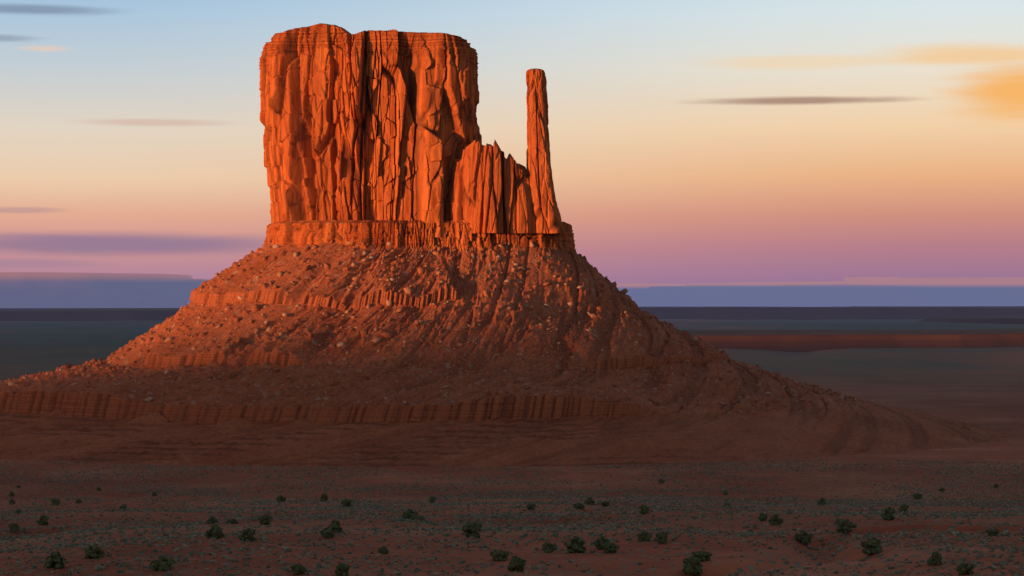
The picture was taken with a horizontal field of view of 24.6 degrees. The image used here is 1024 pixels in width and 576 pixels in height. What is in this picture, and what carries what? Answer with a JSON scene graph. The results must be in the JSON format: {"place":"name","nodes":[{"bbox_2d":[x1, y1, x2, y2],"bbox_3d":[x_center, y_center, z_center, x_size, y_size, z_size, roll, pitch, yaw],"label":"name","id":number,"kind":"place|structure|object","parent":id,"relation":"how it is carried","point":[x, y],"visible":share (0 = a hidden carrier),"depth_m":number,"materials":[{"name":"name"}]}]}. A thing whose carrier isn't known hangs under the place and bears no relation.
{"place":"outdoors","nodes":[
{"label":"outdoors","id":0,"kind":"place"},
{"bbox_2d":[0,272,192,307],"bbox_3d":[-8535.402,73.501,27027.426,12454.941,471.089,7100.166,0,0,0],"label":"distant mesa","id":1,"kind":"structure","parent":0,"point":[69,290],"depth_m":24748.94,"materials":[{"name":"blue stone"}]},
{"bbox_2d":[446,140,552,233],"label":"rock buttress","id":2,"kind":"structure","parent":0,"point":[489,190],"depth_m":1740.75,"materials":[{"name":"stone"}]},
{"bbox_2d":[0,305,1023,575],"bbox_3d":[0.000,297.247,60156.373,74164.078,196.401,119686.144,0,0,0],"label":"desert ground","id":3,"kind":"structure","parent":0,"point":[980,387],"depth_m":1217.51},
{"bbox_2d":[9,499,15,504],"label":"shrub","id":4,"kind":"object","parent":3,"relation":"on","point":[11,501],"visible":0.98,"depth_m":1129.02,"materials":[{"name":"green plant"}]},
{"bbox_2d":[9,523,20,531],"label":"shrub","id":5,"kind":"object","parent":3,"relation":"on","point":[15,527],"visible":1,"depth_m":613.51,"materials":[{"name":"green plant"}]},
{"bbox_2d":[37,515,48,524],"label":"shrub","id":6,"kind":"object","parent":3,"relation":"on","point":[43,520],"visible":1,"depth_m":672.48,"materials":[{"name":"green plant"}]},
{"bbox_2d":[44,551,66,568],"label":"shrub","id":7,"kind":"object","parent":3,"relation":"on","point":[55,559],"visible":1,"depth_m":432.28,"materials":[{"name":"green plant"}]},
{"bbox_2d":[51,498,60,504],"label":"shrub","id":8,"kind":"object","parent":3,"relation":"on","point":[55,501],"visible":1,"depth_m":1141.57,"materials":[{"name":"green plant"}]},
{"bbox_2d":[0,308,179,320],"bbox_3d":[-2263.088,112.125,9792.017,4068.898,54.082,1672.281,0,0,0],"label":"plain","id":9,"kind":"structure","parent":3,"relation":"on","point":[84,314],"depth_m":9204.95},
{"bbox_2d":[84,545,104,558],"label":"shrub","id":10,"kind":"object","parent":3,"relation":"on","point":[93,551],"visible":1,"depth_m":445.66,"materials":[{"name":"green plant"}]},
{"bbox_2d":[119,504,126,509],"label":"shrub","id":11,"kind":"object","parent":3,"relation":"on","point":[123,506],"visible":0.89,"depth_m":961.12,"materials":[{"name":"green plant"}]},
{"bbox_2d":[150,556,175,570],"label":"shrub","id":12,"kind":"object","parent":3,"relation":"on","point":[161,563],"visible":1,"depth_m":426.57,"materials":[{"name":"green plant"}]},
{"bbox_2d":[165,279,210,297],"bbox_3d":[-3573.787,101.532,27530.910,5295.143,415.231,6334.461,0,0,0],"label":"distant mesa","id":13,"kind":"structure","parent":3,"relation":"on","point":[185,287],"depth_m":25724.61,"materials":[{"name":"stone"}]},
{"bbox_2d":[207,516,217,524],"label":"shrub","id":14,"kind":"object","parent":3,"relation":"on","point":[211,520],"visible":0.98,"depth_m":640.61,"materials":[{"name":"green plant"}]},
{"bbox_2d":[206,524,223,538],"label":"shrub","id":15,"kind":"object","parent":3,"relation":"on","point":[215,530],"visible":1,"depth_m":480.16,"materials":[{"name":"green plant"}]},
{"bbox_2d":[227,518,237,523],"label":"shrub","id":16,"kind":"object","parent":3,"relation":"on","point":[232,520],"visible":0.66,"depth_m":654.93,"materials":[{"name":"green plant"}]},
{"bbox_2d":[237,528,255,540],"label":"shrub","id":17,"kind":"object","parent":3,"relation":"on","point":[247,534],"visible":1,"depth_m":476.68,"materials":[{"name":"green plant"}]},
{"bbox_2d":[258,514,272,524],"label":"shrub","id":18,"kind":"object","parent":3,"relation":"on","point":[265,519],"visible":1,"depth_m":583.00,"materials":[{"name":"green plant"}]},
{"bbox_2d":[276,495,285,501],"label":"shrub","id":19,"kind":"object","parent":3,"relation":"on","point":[280,498],"visible":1,"depth_m":1036.24,"materials":[{"name":"green plant"}]},
{"bbox_2d":[291,563,305,574],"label":"shrub","id":20,"kind":"object","parent":3,"relation":"on","point":[298,569],"visible":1,"depth_m":419.08,"materials":[{"name":"green plant"}]},
{"bbox_2d":[320,493,327,501],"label":"shrub","id":21,"kind":"object","parent":3,"relation":"on","point":[324,497],"visible":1,"depth_m":1048.55,"materials":[{"name":"green plant"}]},
{"bbox_2d":[320,527,333,538],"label":"shrub","id":22,"kind":"object","parent":3,"relation":"on","point":[327,532],"visible":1,"depth_m":489.02,"materials":[{"name":"green plant"}]},
{"bbox_2d":[329,520,341,532],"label":"shrub","id":23,"kind":"object","parent":3,"relation":"on","point":[335,526],"visible":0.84,"depth_m":503.01,"materials":[{"name":"green plant"}]},
{"bbox_2d":[335,563,350,575],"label":"shrub","id":24,"kind":"object","parent":3,"relation":"on","point":[342,569],"visible":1,"depth_m":419.20,"materials":[{"name":"green plant"}]},
{"bbox_2d":[341,498,352,506],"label":"shrub","id":25,"kind":"object","parent":3,"relation":"on","point":[346,502],"visible":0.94,"depth_m":896.11,"materials":[{"name":"green plant"}]},
{"bbox_2d":[377,546,387,553],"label":"shrub","id":26,"kind":"object","parent":3,"relation":"on","point":[383,550],"visible":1,"depth_m":465.21,"materials":[{"name":"green plant"}]},
{"bbox_2d":[402,509,418,519],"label":"shrub","id":27,"kind":"object","parent":3,"relation":"on","point":[409,514],"visible":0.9,"depth_m":686.20,"materials":[{"name":"green plant"}]},
{"bbox_2d":[415,515,424,520],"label":"shrub","id":28,"kind":"object","parent":3,"relation":"on","point":[420,518],"visible":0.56,"depth_m":677.62,"materials":[{"name":"green plant"}]},
{"bbox_2d":[429,496,435,502],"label":"shrub","id":29,"kind":"object","parent":3,"relation":"on","point":[432,499],"visible":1,"depth_m":1069.79,"materials":[{"name":"green plant"}]},
{"bbox_2d":[461,521,481,538],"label":"shrub","id":30,"kind":"object","parent":3,"relation":"on","point":[472,529],"visible":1,"depth_m":502.76,"materials":[{"name":"green plant"}]},
{"bbox_2d":[490,549,509,560],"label":"shrub","id":31,"kind":"object","parent":3,"relation":"on","point":[499,555],"visible":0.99,"depth_m":452.43,"materials":[{"name":"green plant"}]},
{"bbox_2d":[0,241,1008,468],"bbox_3d":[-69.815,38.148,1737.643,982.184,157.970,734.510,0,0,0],"label":"talus slope","id":32,"kind":"structure","parent":3,"relation":"on","point":[62,420],"depth_m":1624.15,"materials":[{"name":"brown stone"}]},
{"bbox_2d":[263,220,575,252],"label":"rock ledge","id":33,"kind":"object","parent":32,"relation":"on","point":[366,233],"depth_m":1745.71,"materials":[{"name":"stone"}]},
{"bbox_2d":[259,23,481,236],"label":"butte","id":34,"kind":"object","parent":33,"relation":"on","point":[373,125],"visible":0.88,"depth_m":1758.51,"materials":[{"name":"stone"}]},
{"bbox_2d":[526,68,564,233],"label":"rock spire","id":35,"kind":"structure","parent":33,"relation":"on","point":[546,213],"depth_m":1747.11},
{"bbox_2d":[0,238,858,417],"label":"talus boulders","id":36,"kind":"object","parent":32,"relation":"on","point":[364,332],"visible":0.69,"depth_m":1686.98,"materials":[{"name":"brown stone"}]},
{"bbox_2d":[0,459,1023,575],"bbox_3d":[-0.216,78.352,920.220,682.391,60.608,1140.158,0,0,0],"label":"sagebrush bushes","id":37,"kind":"object","parent":3,"relation":"on","point":[616,525],"visible":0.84,"depth_m":679.07,"materials":[{"name":"green plant"}]},
{"bbox_2d":[507,556,526,571],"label":"shrub","id":38,"kind":"object","parent":3,"relation":"on","point":[516,563],"visible":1,"depth_m":423.63,"materials":[{"name":"green plant"}]},
{"bbox_2d":[526,503,535,509],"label":"shrub","id":39,"kind":"object","parent":3,"relation":"on","point":[529,506],"visible":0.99,"depth_m":767.20,"materials":[{"name":"green plant"}]},
{"bbox_2d":[542,542,557,552],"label":"shrub","id":40,"kind":"object","parent":3,"relation":"on","point":[547,547],"visible":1,"depth_m":468.89,"materials":[{"name":"green plant"}]},
{"bbox_2d":[564,536,585,552],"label":"shrub","id":41,"kind":"object","parent":3,"relation":"on","point":[574,544],"visible":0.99,"depth_m":466.93,"materials":[{"name":"green plant"}]},
{"bbox_2d":[573,503,584,508],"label":"shrub","id":42,"kind":"object","parent":3,"relation":"on","point":[578,506],"visible":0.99,"depth_m":778.62,"materials":[{"name":"green plant"}]},
{"bbox_2d":[584,497,594,504],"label":"shrub","id":43,"kind":"object","parent":3,"relation":"on","point":[589,501],"visible":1,"depth_m":949.70,"materials":[{"name":"green plant"}]},
{"bbox_2d":[594,536,609,549],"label":"shrub","id":44,"kind":"object","parent":3,"relation":"on","point":[599,542],"visible":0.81,"depth_m":474.32,"materials":[{"name":"green plant"}]},
{"bbox_2d":[601,501,609,506],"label":"shrub","id":45,"kind":"object","parent":3,"relation":"on","point":[605,503],"visible":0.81,"depth_m":985.85,"materials":[{"name":"green plant"}]},
{"bbox_2d":[601,543,619,552],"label":"shrub","id":46,"kind":"object","parent":3,"relation":"on","point":[610,547],"visible":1,"depth_m":465.71,"materials":[{"name":"green plant"}]},
{"bbox_2d":[639,505,648,513],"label":"shrub","id":47,"kind":"object","parent":3,"relation":"on","point":[644,509],"visible":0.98,"depth_m":658.63,"materials":[{"name":"green plant"}]},
{"bbox_2d":[637,530,652,540],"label":"shrub","id":48,"kind":"object","parent":3,"relation":"on","point":[644,535],"visible":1,"depth_m":482.78,"materials":[{"name":"green plant"}]},
{"bbox_2d":[656,531,667,543],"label":"shrub","id":49,"kind":"object","parent":3,"relation":"on","point":[662,536],"visible":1,"depth_m":478.23,"materials":[{"name":"green plant"}]},
{"bbox_2d":[682,556,702,575],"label":"shrub","id":50,"kind":"object","parent":3,"relation":"on","point":[692,565],"visible":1,"depth_m":432.51,"materials":[{"name":"green plant"}]},
{"bbox_2d":[692,550,712,560],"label":"shrub","id":51,"kind":"object","parent":3,"relation":"on","point":[703,555],"visible":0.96,"depth_m":443.93,"materials":[{"name":"green plant"}]},
{"bbox_2d":[758,512,767,520],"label":"shrub","id":52,"kind":"object","parent":3,"relation":"on","point":[762,517],"visible":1,"depth_m":565.61,"materials":[{"name":"green plant"}]},
{"bbox_2d":[768,514,782,524],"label":"shrub","id":53,"kind":"object","parent":3,"relation":"on","point":[774,519],"visible":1,"depth_m":539.43,"materials":[{"name":"green plant"}]},
{"bbox_2d":[794,530,813,544],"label":"shrub","id":54,"kind":"object","parent":3,"relation":"on","point":[803,537],"visible":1,"depth_m":494.64,"materials":[{"name":"green plant"}]},
{"bbox_2d":[817,498,825,504],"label":"shrub","id":55,"kind":"object","parent":3,"relation":"on","point":[822,501],"visible":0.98,"depth_m":1042.60,"materials":[{"name":"green plant"}]},
{"bbox_2d":[638,306,1023,319],"bbox_3d":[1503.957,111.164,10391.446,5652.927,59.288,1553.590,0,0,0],"label":"distant mesa","id":56,"kind":"structure","parent":3,"relation":"on","point":[816,313],"depth_m":9787.95,"materials":[{"name":"stone"}]},
{"bbox_2d":[834,519,856,532],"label":"shrub","id":57,"kind":"object","parent":3,"relation":"on","point":[845,525],"visible":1,"depth_m":519.24,"materials":[{"name":"green plant"}]},
{"bbox_2d":[681,329,1023,351],"bbox_3d":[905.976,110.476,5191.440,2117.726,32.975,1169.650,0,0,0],"label":"distant mesa","id":58,"kind":"structure","parent":3,"relation":"on","point":[795,340],"depth_m":4759.02,"materials":[{"name":"stone"}]},
{"bbox_2d":[860,537,881,554],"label":"shrub","id":59,"kind":"object","parent":3,"relation":"on","point":[873,545],"visible":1,"depth_m":455.21,"materials":[{"name":"green plant"}]},
{"bbox_2d":[880,507,894,519],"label":"shrub","id":60,"kind":"object","parent":3,"relation":"on","point":[888,513],"visible":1,"depth_m":571.72,"materials":[{"name":"green plant"}]},
{"bbox_2d":[898,504,908,511],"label":"shrub","id":61,"kind":"object","parent":3,"relation":"on","point":[903,507],"visible":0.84,"depth_m":663.07,"materials":[{"name":"green plant"}]},
{"bbox_2d":[912,493,922,498],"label":"shrub","id":62,"kind":"object","parent":3,"relation":"on","point":[917,496],"visible":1,"depth_m":1164.69,"materials":[{"name":"green plant"}]},
{"bbox_2d":[927,551,941,564],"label":"shrub","id":63,"kind":"object","parent":3,"relation":"on","point":[935,558],"visible":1,"depth_m":411.13,"materials":[{"name":"green plant"}]},
{"bbox_2d":[956,562,974,574],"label":"shrub","id":64,"kind":"object","parent":3,"relation":"on","point":[965,568],"visible":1,"depth_m":397.36,"materials":[{"name":"green plant"}]},
{"bbox_2d":[916,315,1023,323],"bbox_3d":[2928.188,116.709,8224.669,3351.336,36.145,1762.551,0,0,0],"label":"distant mesa","id":65,"kind":"structure","parent":3,"relation":"on","point":[1009,319],"depth_m":7806.02,"materials":[{"name":"stone"}]},
{"bbox_2d":[985,528,999,535],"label":"shrub","id":66,"kind":"object","parent":3,"relation":"on","point":[991,532],"visible":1,"depth_m":491.91,"materials":[{"name":"green plant"}]},
{"bbox_2d":[0,0,1023,283],"label":"sky","id":67,"kind":"structure","parent":0,"point":[691,141],"materials":[{"name":"orange"}]},
{"bbox_2d":[616,283,686,297],"bbox_3d":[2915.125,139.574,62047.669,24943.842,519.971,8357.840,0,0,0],"label":"distant mesa","id":68,"kind":"structure","parent":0,"point":[636,289],"depth_m":58917.47,"materials":[{"name":"stone"}]},
{"bbox_2d":[632,284,973,306],"bbox_3d":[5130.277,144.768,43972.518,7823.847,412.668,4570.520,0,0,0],"label":"distant mesa","id":69,"kind":"structure","parent":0,"point":[840,295],"depth_m":42495.02,"materials":[{"name":"blue stone"}]},
{"bbox_2d":[686,281,1023,304],"bbox_3d":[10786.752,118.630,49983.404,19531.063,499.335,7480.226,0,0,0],"label":"distant mesa","id":70,"kind":"structure","parent":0,"point":[991,293],"depth_m":47317.24,"materials":[{"name":"stone"}]},
{"bbox_2d":[844,277,902,280],"bbox_3d":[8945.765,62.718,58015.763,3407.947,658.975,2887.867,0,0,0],"label":"distant mesa","id":71,"kind":"structure","parent":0,"point":[873,278],"depth_m":57438.35,"materials":[{"name":"stone"}]},
{"bbox_2d":[903,277,1023,281],"bbox_3d":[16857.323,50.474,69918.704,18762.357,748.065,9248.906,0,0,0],"label":"distant mesa","id":72,"kind":"structure","parent":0,"point":[1014,279],"depth_m":67431.22,"materials":[{"name":"stone"}]}
]}

